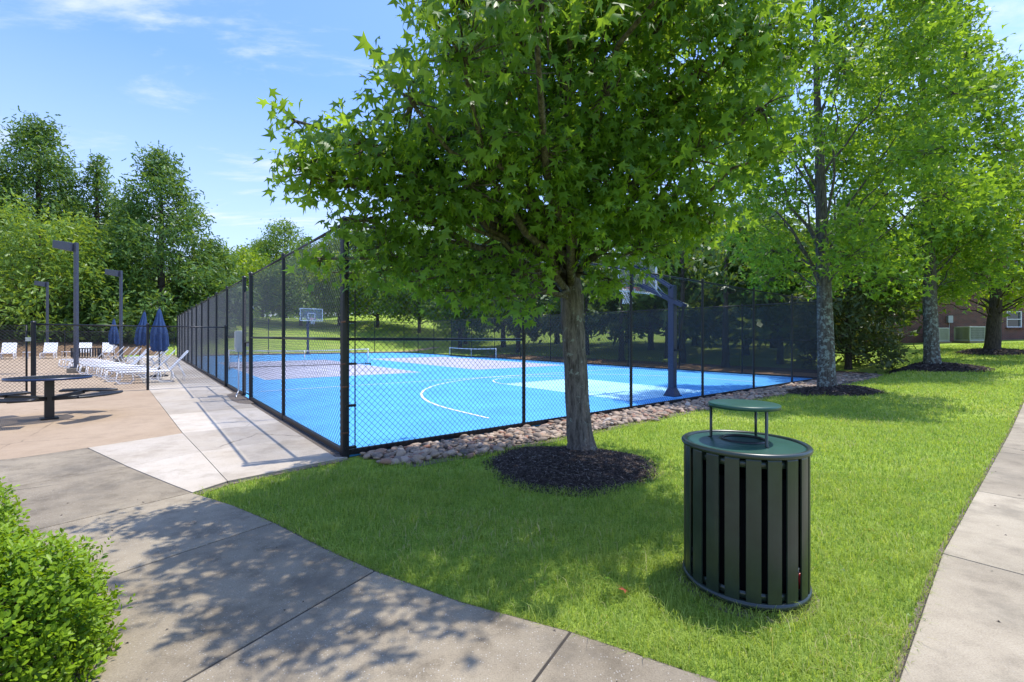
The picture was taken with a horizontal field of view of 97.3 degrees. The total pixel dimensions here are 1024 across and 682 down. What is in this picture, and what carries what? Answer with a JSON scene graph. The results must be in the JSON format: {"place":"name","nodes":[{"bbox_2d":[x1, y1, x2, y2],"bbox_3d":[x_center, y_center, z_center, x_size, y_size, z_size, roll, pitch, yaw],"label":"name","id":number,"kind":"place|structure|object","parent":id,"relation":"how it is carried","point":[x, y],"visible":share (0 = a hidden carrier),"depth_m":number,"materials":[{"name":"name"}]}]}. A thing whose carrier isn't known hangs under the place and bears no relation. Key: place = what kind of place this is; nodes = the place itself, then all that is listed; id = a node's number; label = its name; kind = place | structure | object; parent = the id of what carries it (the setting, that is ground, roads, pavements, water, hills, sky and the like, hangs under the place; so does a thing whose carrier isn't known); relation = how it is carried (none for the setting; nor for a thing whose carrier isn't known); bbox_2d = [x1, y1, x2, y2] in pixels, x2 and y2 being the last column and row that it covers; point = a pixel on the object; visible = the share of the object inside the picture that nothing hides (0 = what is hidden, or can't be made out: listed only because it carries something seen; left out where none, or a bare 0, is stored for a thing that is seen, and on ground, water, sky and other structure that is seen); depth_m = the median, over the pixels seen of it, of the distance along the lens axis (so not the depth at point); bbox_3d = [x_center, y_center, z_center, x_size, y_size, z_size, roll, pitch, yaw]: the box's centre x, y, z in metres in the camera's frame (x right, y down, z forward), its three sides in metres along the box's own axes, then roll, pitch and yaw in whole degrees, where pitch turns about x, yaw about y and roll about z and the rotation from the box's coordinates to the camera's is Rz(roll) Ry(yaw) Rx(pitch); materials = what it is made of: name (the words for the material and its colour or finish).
{"place":"outdoors","nodes":[
{"label":"outdoors","id":0,"kind":"place"},
{"bbox_2d":[0,334,163,356],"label":"verge","id":1,"kind":"structure","parent":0,"point":[62,347],"depth_m":36.56,"materials":[{"name":"brown"}]},
{"bbox_2d":[0,152,67,303],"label":"cypress tree","id":2,"kind":"object","parent":1,"relation":"on","point":[2,173],"visible":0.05,"depth_m":46.67,"materials":[{"name":"green plant"}]},
{"bbox_2d":[34,281,52,352],"bbox_3d":[-35.367,-1.792,34.000,1.029,5.478,0.420,0,0,0],"label":"lamp post","id":3,"kind":"object","parent":1,"relation":"on","point":[42,284],"visible":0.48,"depth_m":33.94,"materials":[{"name":"metal"}]},
{"bbox_2d":[0,297,88,339],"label":"evergreen shrub","id":4,"kind":"object","parent":1,"relation":"on","point":[9,324],"visible":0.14,"depth_m":38.42,"materials":[{"name":"green plant"}]},
{"bbox_2d":[0,105,107,299],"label":"cypress tree","id":5,"kind":"object","parent":1,"relation":"on","point":[56,168],"visible":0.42,"depth_m":48.92,"materials":[{"name":"green plant"}]},
{"bbox_2d":[3,297,109,340],"bbox_3d":[-40.394,-1.359,42.425,10.468,5.512,8.121,0,0,8],"label":"evergreen shrub","id":6,"kind":"object","parent":1,"relation":"on","point":[81,320],"visible":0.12,"depth_m":39.53,"materials":[{"name":"green plant"}]},
{"bbox_2d":[0,186,161,343],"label":"willow oak","id":7,"kind":"object","parent":1,"relation":"on","point":[55,261],"visible":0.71,"depth_m":38.24,"materials":[{"name":"green plant"}]},
{"bbox_2d":[49,294,149,342],"bbox_3d":[-37.993,-1.626,42.461,9.462,5.560,8.656,0,0,41],"label":"evergreen shrub","id":8,"kind":"object","parent":1,"relation":"on","point":[81,314],"visible":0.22,"depth_m":39.37,"materials":[{"name":"green plant"}]},
{"bbox_2d":[98,195,172,302],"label":"cypress tree","id":9,"kind":"object","parent":1,"relation":"on","point":[144,243],"depth_m":54.22,"materials":[{"name":"green plant"}]},
{"bbox_2d":[85,306,195,344],"bbox_3d":[-33.764,-1.251,41.712,8.853,4.612,7.933,0,0,0],"label":"evergreen shrub","id":10,"kind":"object","parent":1,"relation":"on","point":[135,314],"visible":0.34,"depth_m":39.89,"materials":[{"name":"green plant"}]},
{"bbox_2d":[49,140,254,336],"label":"cypress tree","id":11,"kind":"object","parent":1,"relation":"on","point":[173,227],"visible":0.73,"depth_m":44.19,"materials":[{"name":"green plant"}]},
{"bbox_2d":[0,355,181,459],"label":"pool deck","id":12,"kind":"structure","parent":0,"point":[130,414],"depth_m":8.56,"materials":[{"name":"beige concrete"}]},
{"bbox_2d":[0,343,16,358],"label":"sun lounger","id":13,"kind":"object","parent":12,"relation":"on","point":[8,351],"visible":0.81,"depth_m":29.49,"materials":[{"name":"white plastic"}]},
{"bbox_2d":[40,343,57,358],"bbox_3d":[-31.070,0.639,30.235,0.670,1.049,1.899,0,0,-39],"label":"sun lounger","id":14,"kind":"object","parent":12,"relation":"on","point":[49,344],"visible":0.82,"depth_m":30.75,"materials":[{"name":"white plastic"}]},
{"bbox_2d":[0,375,122,419],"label":"picnic table","id":15,"kind":"object","parent":12,"relation":"on","point":[49,397],"visible":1,"depth_m":8.30,"materials":[{"name":"black paint"}]},
{"bbox_2d":[52,240,85,372],"bbox_3d":[-18.464,-1.426,18.773,1.029,5.491,0.420,0,0,0],"label":"lamp post","id":16,"kind":"object","parent":12,"relation":"on","point":[69,246],"visible":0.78,"depth_m":18.71,"materials":[{"name":"metal"}]},
{"bbox_2d":[70,348,101,365],"bbox_3d":[-21.515,0.813,22.833,0.510,0.921,1.200,0,0,36],"label":"bench","id":17,"kind":"object","parent":12,"relation":"on","point":[99,351],"visible":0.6,"depth_m":22.99,"materials":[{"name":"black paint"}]},
{"bbox_2d":[0,330,174,356],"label":"fence","id":18,"kind":"object","parent":12,"relation":"on","point":[64,355],"visible":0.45,"depth_m":32.09,"materials":[{"name":"black metal"}]},
{"bbox_2d":[108,318,119,362],"bbox_3d":[-22.555,-0.028,25.529,0.560,2.550,0.560,0,0,-2],"label":"folded umbrella","id":19,"kind":"object","parent":12,"relation":"on","point":[110,335],"visible":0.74,"depth_m":25.44,"materials":[{"name":"blue fabric"}]},
{"bbox_2d":[105,269,126,361],"bbox_3d":[-23.738,-1.532,27.000,1.029,5.528,0.420,0,0,0],"label":"lamp post","id":20,"kind":"object","parent":12,"relation":"on","point":[119,273],"visible":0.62,"depth_m":26.94,"materials":[{"name":"metal"}]},
{"bbox_2d":[85,348,149,375],"bbox_3d":[-15.581,0.813,17.849,0.670,1.049,1.899,0,0,43],"label":"sun lounger","id":21,"kind":"object","parent":12,"relation":"on","point":[137,359],"visible":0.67,"depth_m":17.84,"materials":[{"name":"white plastic"}]},
{"bbox_2d":[96,352,157,376],"bbox_3d":[-14.789,0.820,17.438,1.899,1.049,0.670,0,0,-37],"label":"sun lounger","id":22,"kind":"object","parent":12,"relation":"on","point":[124,366],"visible":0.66,"depth_m":17.27,"materials":[{"name":"white plastic"}]},
{"bbox_2d":[30,321,226,395],"bbox_3d":[-10.565,0.470,12.759,4.244,1.970,0.115,0,0,-39],"label":"fence","id":23,"kind":"object","parent":12,"relation":"on","point":[34,354],"visible":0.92,"depth_m":12.69,"materials":[{"name":"black metal"}]},
{"bbox_2d":[0,325,30,394],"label":"gate","id":24,"kind":"structure","parent":23,"relation":"attached to","point":[27,338],"depth_m":11.28,"materials":[{"name":"black metal"}]},
{"bbox_2d":[100,349,168,378],"bbox_3d":[-13.870,0.831,16.632,1.899,1.049,0.670,0,0,-35],"label":"sun lounger","id":25,"kind":"object","parent":12,"relation":"on","point":[133,368],"visible":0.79,"depth_m":16.60,"materials":[{"name":"white plastic"}]},
{"bbox_2d":[88,356,346,493],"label":"court walk","id":26,"kind":"structure","parent":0,"point":[226,435],"depth_m":6.46,"materials":[{"name":"concrete"}]},
{"bbox_2d":[104,350,174,381],"bbox_3d":[-12.997,0.842,15.806,1.899,1.049,0.670,0,0,-38],"label":"sun lounger","id":27,"kind":"object","parent":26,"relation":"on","point":[122,370],"visible":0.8,"depth_m":15.69,"materials":[{"name":"white plastic"}]},
{"bbox_2d":[134,310,146,368],"bbox_3d":[-17.798,-0.094,21.637,0.571,2.800,0.573,6,-2,-22],"label":"folded umbrella","id":28,"kind":"object","parent":26,"relation":"on","point":[143,320],"visible":0.69,"depth_m":21.52,"materials":[{"name":"blue fabric"}]},
{"bbox_2d":[115,350,188,383],"bbox_3d":[-12.007,0.852,15.072,1.899,1.049,0.670,0,0,-41],"label":"sun lounger","id":29,"kind":"object","parent":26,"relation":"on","point":[178,360],"visible":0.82,"depth_m":15.15,"materials":[{"name":"white plastic"}]},
{"bbox_2d":[150,307,168,376],"bbox_3d":[-13.517,0.021,17.269,0.573,2.670,0.568,0,0,21],"label":"folded umbrella","id":30,"kind":"object","parent":26,"relation":"on","point":[159,320],"visible":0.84,"depth_m":17.14,"materials":[{"name":"blue fabric"}]},
{"bbox_2d":[227,392,252,403],"bbox_3d":[-6.975,1.430,11.463,0.376,0.027,2.980,0,0,-37],"label":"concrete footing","id":31,"kind":"object","parent":26,"relation":"on","point":[240,398],"visible":0.88,"depth_m":11.22,"materials":[{"name":"concrete"}]},
{"bbox_2d":[177,357,340,456],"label":"concrete curb","id":32,"kind":"structure","parent":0,"point":[331,451],"depth_m":7.80,"materials":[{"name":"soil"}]},
{"bbox_2d":[144,347,436,355],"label":"path","id":33,"kind":"structure","parent":0,"point":[321,352],"depth_m":44.74,"materials":[{"name":"beige concrete"}]},
{"bbox_2d":[0,448,715,681],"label":"pavement","id":34,"kind":"structure","parent":0,"point":[248,586],"depth_m":2.52,"materials":[{"name":"concrete"}]},
{"bbox_2d":[0,505,135,681],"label":"boxwood bush","id":35,"kind":"object","parent":34,"relation":"on","point":[59,589],"visible":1,"depth_m":1.94,"materials":[{"name":"green plant"}]},
{"bbox_2d":[90,449,716,681],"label":"pavement joints","id":36,"kind":"object","parent":34,"relation":"on","point":[552,656],"visible":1,"depth_m":2.28,"materials":[{"name":"grey concrete"}]},
{"bbox_2d":[0,0,1023,317],"label":"sky","id":37,"kind":"structure","parent":0,"point":[187,76],"materials":[{"name":"blue"}]},
{"bbox_2d":[124,314,1023,681],"bbox_3d":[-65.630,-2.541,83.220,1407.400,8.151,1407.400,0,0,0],"label":"ground","id":38,"kind":"structure","parent":0,"point":[388,326],"depth_m":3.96,"materials":[{"name":"green plant"}]},
{"bbox_2d":[0,476,39,576],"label":"boxwood bush","id":39,"kind":"object","parent":38,"relation":"on","point":[7,508],"visible":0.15,"depth_m":2.59,"materials":[{"name":"green plant"}]},
{"bbox_2d":[51,149,147,308],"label":"cypress tree","id":40,"kind":"object","parent":38,"relation":"on","point":[97,179],"visible":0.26,"depth_m":51.49,"materials":[{"name":"green plant"}]},
{"bbox_2d":[147,301,229,342],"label":"evergreen shrub","id":41,"kind":"object","parent":38,"relation":"on","point":[186,307],"visible":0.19,"depth_m":43.10,"materials":[{"name":"green plant"}]},
{"bbox_2d":[166,229,262,330],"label":"cypress tree","id":42,"kind":"object","parent":38,"relation":"on","point":[227,265],"visible":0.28,"depth_m":49.32,"materials":[{"name":"green plant"}]},
{"bbox_2d":[203,236,306,319],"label":"leafy tree","id":43,"kind":"object","parent":38,"relation":"on","point":[242,256],"visible":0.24,"depth_m":61.23,"materials":[{"name":"green plant"}]},
{"bbox_2d":[230,233,292,317],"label":"leafy tree","id":44,"kind":"object","parent":38,"relation":"on","point":[261,256],"visible":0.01,"depth_m":87.15,"materials":[{"name":"green plant"}]},
{"bbox_2d":[234,217,318,316],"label":"leafy tree","id":45,"kind":"object","parent":38,"relation":"on","point":[274,241],"visible":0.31,"depth_m":83.06,"materials":[{"name":"green plant"}]},
{"bbox_2d":[177,315,403,355],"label":"chain link fence","id":46,"kind":"object","parent":38,"relation":"on","point":[378,343],"visible":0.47,"depth_m":41.02,"materials":[{"name":"black metal"}]},
{"bbox_2d":[248,252,339,325],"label":"leafy tree","id":47,"kind":"object","parent":38,"relation":"on","point":[289,294],"visible":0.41,"depth_m":61.12,"materials":[{"name":"green plant"}]},
{"bbox_2d":[293,250,372,325],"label":"leafy tree","id":48,"kind":"object","parent":38,"relation":"on","point":[328,293],"visible":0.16,"depth_m":65.35,"materials":[{"name":"green plant"}]},
{"bbox_2d":[311,228,377,315],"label":"leafy tree","id":49,"kind":"object","parent":38,"relation":"on","point":[351,245],"visible":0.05,"depth_m":89.39,"materials":[{"name":"green plant"}]},
{"bbox_2d":[318,249,413,327],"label":"leafy tree","id":50,"kind":"object","parent":38,"relation":"on","point":[361,301],"visible":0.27,"depth_m":63.04,"materials":[{"name":"green plant"}]},
{"bbox_2d":[367,246,438,332],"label":"leafy tree","id":51,"kind":"object","parent":38,"relation":"on","point":[393,303],"visible":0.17,"depth_m":59.05,"materials":[{"name":"green plant"}]},
{"bbox_2d":[404,234,481,322],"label":"leafy tree","id":52,"kind":"object","parent":38,"relation":"on","point":[418,299],"visible":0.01,"depth_m":56.39,"materials":[{"name":"green plant"}]},
{"bbox_2d":[419,251,479,334],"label":"tree","id":53,"kind":"object","parent":38,"relation":"on","point":[434,310],"visible":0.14,"depth_m":46.02,"materials":[{"name":"green plant"}]},
{"bbox_2d":[432,285,477,341],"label":"tree","id":54,"kind":"object","parent":38,"relation":"on","point":[449,330],"visible":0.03,"depth_m":52.12,"materials":[{"name":"green plant"}]},
{"bbox_2d":[185,352,811,456],"bbox_3d":[-6.617,1.391,25.974,18.600,0.449,36.580,0,0,-39],"label":"court","id":55,"kind":"object","parent":38,"relation":"on","point":[362,388],"depth_m":13.10,"materials":[{"name":"blue paint"}]},
{"bbox_2d":[177,224,340,455],"bbox_3d":[-13.863,-0.210,20.143,0.104,3.519,36.674,0,0,-39],"label":"chain link fence","id":56,"kind":"object","parent":55,"relation":"on","point":[186,319],"visible":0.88,"depth_m":9.52,"materials":[{"name":"black metal"}]},
{"bbox_2d":[234,331,241,397],"bbox_3d":[-7.115,0.582,11.728,0.182,1.703,0.747,0,0,-34],"label":"control box","id":57,"kind":"object","parent":56,"relation":"attached to","point":[238,341],"visible":0.97,"depth_m":11.83,"materials":[{"name":"metal"}]},
{"bbox_2d":[244,288,253,394],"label":"gate","id":58,"kind":"structure","parent":56,"relation":"attached to","point":[246,340],"depth_m":11.71,"materials":[{"name":"black metal"}]},
{"bbox_2d":[228,348,370,368],"bbox_3d":[-10.596,0.868,23.019,6.657,0.930,0.840,0,0,-39],"label":"sports net","id":59,"kind":"object","parent":55,"relation":"on","point":[365,363],"visible":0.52,"depth_m":23.18,"materials":[{"name":"black fabric"}]},
{"bbox_2d":[300,308,322,354],"bbox_3d":[-17.438,-0.799,38.629,1.809,3.955,1.705,0,0,16],"label":"basketball hoop","id":60,"kind":"object","parent":55,"relation":"on","point":[309,324],"visible":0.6,"depth_m":38.81,"materials":[{"name":"blue paint"}]},
{"bbox_2d":[231,355,752,417],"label":"court lines","id":61,"kind":"object","parent":55,"relation":"on","point":[421,394],"visible":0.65,"depth_m":16.54,"materials":[{"name":"white paint"}]},
{"bbox_2d":[507,379,700,400],"bbox_3d":[2.767,1.462,14.225,3.660,0.045,5.050,0,0,-39],"label":"court key","id":62,"kind":"object","parent":55,"relation":"on","point":[597,389],"visible":0.6,"depth_m":13.75,"materials":[{"name":"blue paint"}]},
{"bbox_2d":[618,252,686,396],"bbox_3d":[3.773,-0.484,12.705,1.705,3.955,1.809,0,0,-4],"label":"basketball hoop","id":63,"kind":"object","parent":55,"relation":"on","point":[670,328],"visible":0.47,"depth_m":12.17,"materials":[{"name":"blue paint"}]},
{"bbox_2d":[470,238,534,332],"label":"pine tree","id":64,"kind":"object","parent":38,"relation":"on","point":[480,315],"visible":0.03,"depth_m":43.89,"materials":[{"name":"green plant"}]},
{"bbox_2d":[476,258,549,351],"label":"tree","id":65,"kind":"object","parent":38,"relation":"on","point":[503,311],"visible":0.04,"depth_m":38.10,"materials":[{"name":"green plant"}]},
{"bbox_2d":[254,0,839,450],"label":"shade tree","id":66,"kind":"object","parent":38,"relation":"on","point":[564,152],"visible":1,"depth_m":4.41,"materials":[{"name":"green plant"}]},
{"bbox_2d":[529,278,592,336],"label":"pine tree","id":67,"kind":"object","parent":38,"relation":"on","point":[540,302],"visible":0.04,"depth_m":38.16,"materials":[{"name":"green plant"}]},
{"bbox_2d":[482,445,659,497],"bbox_3d":[0.736,1.481,5.482,2.273,0.160,2.208,0,0,0],"label":"mulch bed","id":68,"kind":"object","parent":38,"relation":"on","point":[545,466],"visible":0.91,"depth_m":5.16,"materials":[{"name":"brown wood"}]},
{"bbox_2d":[341,216,816,457],"bbox_3d":[4.992,-0.045,11.812,18.694,3.190,0.118,0,0,-39],"label":"chain link fence","id":69,"kind":"object","parent":38,"relation":"on","point":[347,450],"visible":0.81,"depth_m":8.09,"materials":[{"name":"black metal"}]},
{"bbox_2d":[541,247,629,333],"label":"pine tree","id":70,"kind":"object","parent":38,"relation":"on","point":[593,306],"visible":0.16,"depth_m":32.56,"materials":[{"name":"green plant"}]},
{"bbox_2d":[196,398,1023,681],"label":"soil seam","id":71,"kind":"object","parent":38,"relation":"on","point":[918,608],"visible":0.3,"depth_m":2.81,"materials":[{"name":"soil"}]},
{"bbox_2d":[404,301,816,377],"bbox_3d":[0.578,-0.210,31.866,0.099,3.519,36.674,0,0,-39],"label":"chain link fence","id":72,"kind":"object","parent":38,"relation":"on","point":[717,352],"visible":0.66,"depth_m":23.05,"materials":[{"name":"black metal"}]},
{"bbox_2d":[590,238,647,312],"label":"pine tree","id":73,"kind":"object","parent":38,"relation":"on","point":[621,275],"visible":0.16,"depth_m":28.91,"materials":[{"name":"green plant"}]},
{"bbox_2d":[360,372,881,466],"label":"river stones","id":74,"kind":"object","parent":38,"relation":"on","point":[471,445],"visible":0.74,"depth_m":7.32,"materials":[{"name":"grey stone"}]},
{"bbox_2d":[261,423,994,652],"bbox_3d":[2.798,1.488,5.542,10.406,0.060,4.928,0,0,-28],"label":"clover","id":75,"kind":"object","parent":38,"relation":"on","point":[678,516],"visible":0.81,"depth_m":3.80,"materials":[{"name":"green plant"}]},
{"bbox_2d":[602,225,710,312],"bbox_3d":[10.357,-3.962,32.610,7.401,9.452,7.698,0,0,41],"label":"tree","id":76,"kind":"object","parent":38,"relation":"on","point":[611,303],"visible":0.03,"depth_m":31.68,"materials":[{"name":"green plant"}]},
{"bbox_2d":[613,235,712,312],"bbox_3d":[9.973,-3.011,28.610,6.752,8.382,6.974,0,0,-39],"label":"pine tree","id":77,"kind":"object","parent":38,"relation":"on","point":[644,298],"visible":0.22,"depth_m":27.38,"materials":[{"name":"green plant"}]},
{"bbox_2d":[481,355,864,376],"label":"verge","id":78,"kind":"structure","parent":38,"relation":"on","point":[706,368],"depth_m":23.83,"materials":[{"name":"plant"}]},
{"bbox_2d":[646,230,716,302],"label":"pine tree","id":79,"kind":"object","parent":38,"relation":"on","point":[697,269],"visible":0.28,"depth_m":26.27,"materials":[{"name":"green plant"}]},
{"bbox_2d":[644,215,731,303],"bbox_3d":[14.495,-4.944,34.128,9.886,10.812,9.464,0,0,22],"label":"tree","id":80,"kind":"object","parent":38,"relation":"on","point":[708,255],"visible":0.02,"depth_m":32.37,"materials":[{"name":"green plant"}]},
{"bbox_2d":[679,230,761,307],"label":"pine tree","id":81,"kind":"object","parent":38,"relation":"on","point":[724,279],"visible":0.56,"depth_m":23.26,"materials":[{"name":"green plant"}]},
{"bbox_2d":[693,223,790,308],"bbox_3d":[13.684,-3.169,26.523,7.621,8.212,6.831,0,0,0],"label":"pine tree","id":82,"kind":"object","parent":38,"relation":"on","point":[733,269],"visible":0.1,"depth_m":25.90,"materials":[{"name":"green plant"}]},
{"bbox_2d":[676,561,819,622],"bbox_3d":[1.463,1.530,2.847,0.799,0.001,0.798,0,0,0],"label":"soil patch","id":83,"kind":"object","parent":38,"relation":"on","point":[732,609],"visible":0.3,"depth_m":2.57,"materials":[{"name":"soil"}]},
{"bbox_2d":[681,399,813,611],"bbox_3d":[1.463,0.941,2.846,0.736,1.118,0.736,0,0,-8],"label":"litter bin","id":84,"kind":"object","parent":83,"relation":"on","point":[747,518],"visible":1,"depth_m":2.58,"materials":[{"name":"green metal"}]},
{"bbox_2d":[704,191,815,262],"bbox_3d":[21.960,-7.020,40.065,12.182,14.007,12.696,0,0,-41],"label":"leafy tree","id":85,"kind":"object","parent":38,"relation":"on","point":[802,226],"visible":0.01,"depth_m":38.56,"materials":[{"name":"green plant"}]},
{"bbox_2d":[711,205,840,303],"bbox_3d":[17.419,-4.176,29.753,9.026,9.495,8.154,0,0,-32],"label":"tree","id":86,"kind":"object","parent":38,"relation":"on","point":[776,218],"visible":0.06,"depth_m":28.43,"materials":[{"name":"green plant"}]},
{"bbox_2d":[729,232,839,307],"bbox_3d":[13.505,-2.147,23.208,5.027,6.872,5.998,0,0,25],"label":"pine tree","id":87,"kind":"object","parent":38,"relation":"on","point":[794,292],"visible":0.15,"depth_m":22.30,"materials":[{"name":"green plant"}]},
{"bbox_2d":[784,384,886,395],"bbox_3d":[9.124,1.395,12.929,2.516,0.343,2.525,0,0,0],"label":"mulch bed","id":88,"kind":"object","parent":38,"relation":"on","point":[845,390],"visible":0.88,"depth_m":12.32,"materials":[{"name":"brown wood"}]},
{"bbox_2d":[789,249,922,372],"bbox_3d":[15.426,-1.411,20.307,5.616,6.271,4.752,0,0,0],"label":"juniper bush","id":89,"kind":"object","parent":38,"relation":"on","point":[849,314],"visible":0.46,"depth_m":19.41,"materials":[{"name":"green plant"}]},
{"bbox_2d":[701,0,1021,386],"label":"shade tree","id":90,"kind":"object","parent":38,"relation":"on","point":[856,230],"visible":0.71,"depth_m":11.79,"materials":[{"name":"green plant"}]},
{"bbox_2d":[800,213,943,345],"bbox_3d":[22.027,-4.315,28.384,8.041,9.519,8.318,0,0,0],"label":"tree","id":91,"kind":"object","parent":38,"relation":"on","point":[912,313],"visible":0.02,"depth_m":26.69,"materials":[{"name":"green plant"}]},
{"bbox_2d":[809,234,1023,343],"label":"brick building","id":92,"kind":"structure","parent":38,"relation":"on","point":[1013,326],"depth_m":29.00,"materials":[{"name":"brown brick"}]},
{"bbox_2d":[1006,311,1023,328],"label":"window","id":93,"kind":"structure","parent":92,"relation":"in","point":[1014,321],"depth_m":29.10,"materials":[{"name":"white glass"}]},
{"bbox_2d":[825,0,1023,363],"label":"shade tree","id":94,"kind":"object","parent":38,"relation":"on","point":[975,235],"visible":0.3,"depth_m":16.92,"materials":[{"name":"green plant"}]},
{"bbox_2d":[885,361,994,373],"bbox_3d":[16.701,1.122,17.904,3.337,0.620,3.329,0,0,0],"label":"mulch bed","id":95,"kind":"object","parent":38,"relation":"on","point":[943,367],"visible":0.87,"depth_m":17.18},
{"bbox_2d":[939,327,951,343],"bbox_3d":[26.528,-0.340,28.000,0.810,0.995,0.810,0,0,0],"label":"cooling unit","id":96,"kind":"object","parent":38,"relation":"on","point":[944,335],"visible":0.38,"depth_m":27.67,"materials":[{"name":"metal"}]},
{"bbox_2d":[898,157,1023,348],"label":"shade tree","id":97,"kind":"object","parent":38,"relation":"on","point":[994,321],"visible":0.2,"depth_m":21.32,"materials":[{"name":"green plant"}]},
{"bbox_2d":[952,326,985,342],"bbox_3d":[27.828,-0.388,27.400,1.100,1.015,1.100,0,0,0],"label":"cooling unit","id":98,"kind":"object","parent":38,"relation":"on","point":[969,334],"visible":0.96,"depth_m":26.95,"materials":[{"name":"metal"}]},
{"bbox_2d":[957,348,1023,354],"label":"mulch bed","id":99,"kind":"object","parent":38,"relation":"on","point":[982,351],"visible":0.85,"depth_m":20.93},
{"bbox_2d":[899,403,1023,681],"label":"sidewalk","id":100,"kind":"structure","parent":0,"point":[975,599],"depth_m":2.67,"materials":[{"name":"concrete"}]},
{"bbox_2d":[899,402,1023,680],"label":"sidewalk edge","id":101,"kind":"object","parent":100,"relation":"on","point":[936,572],"visible":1,"depth_m":2.69,"materials":[{"name":"grey concrete"}]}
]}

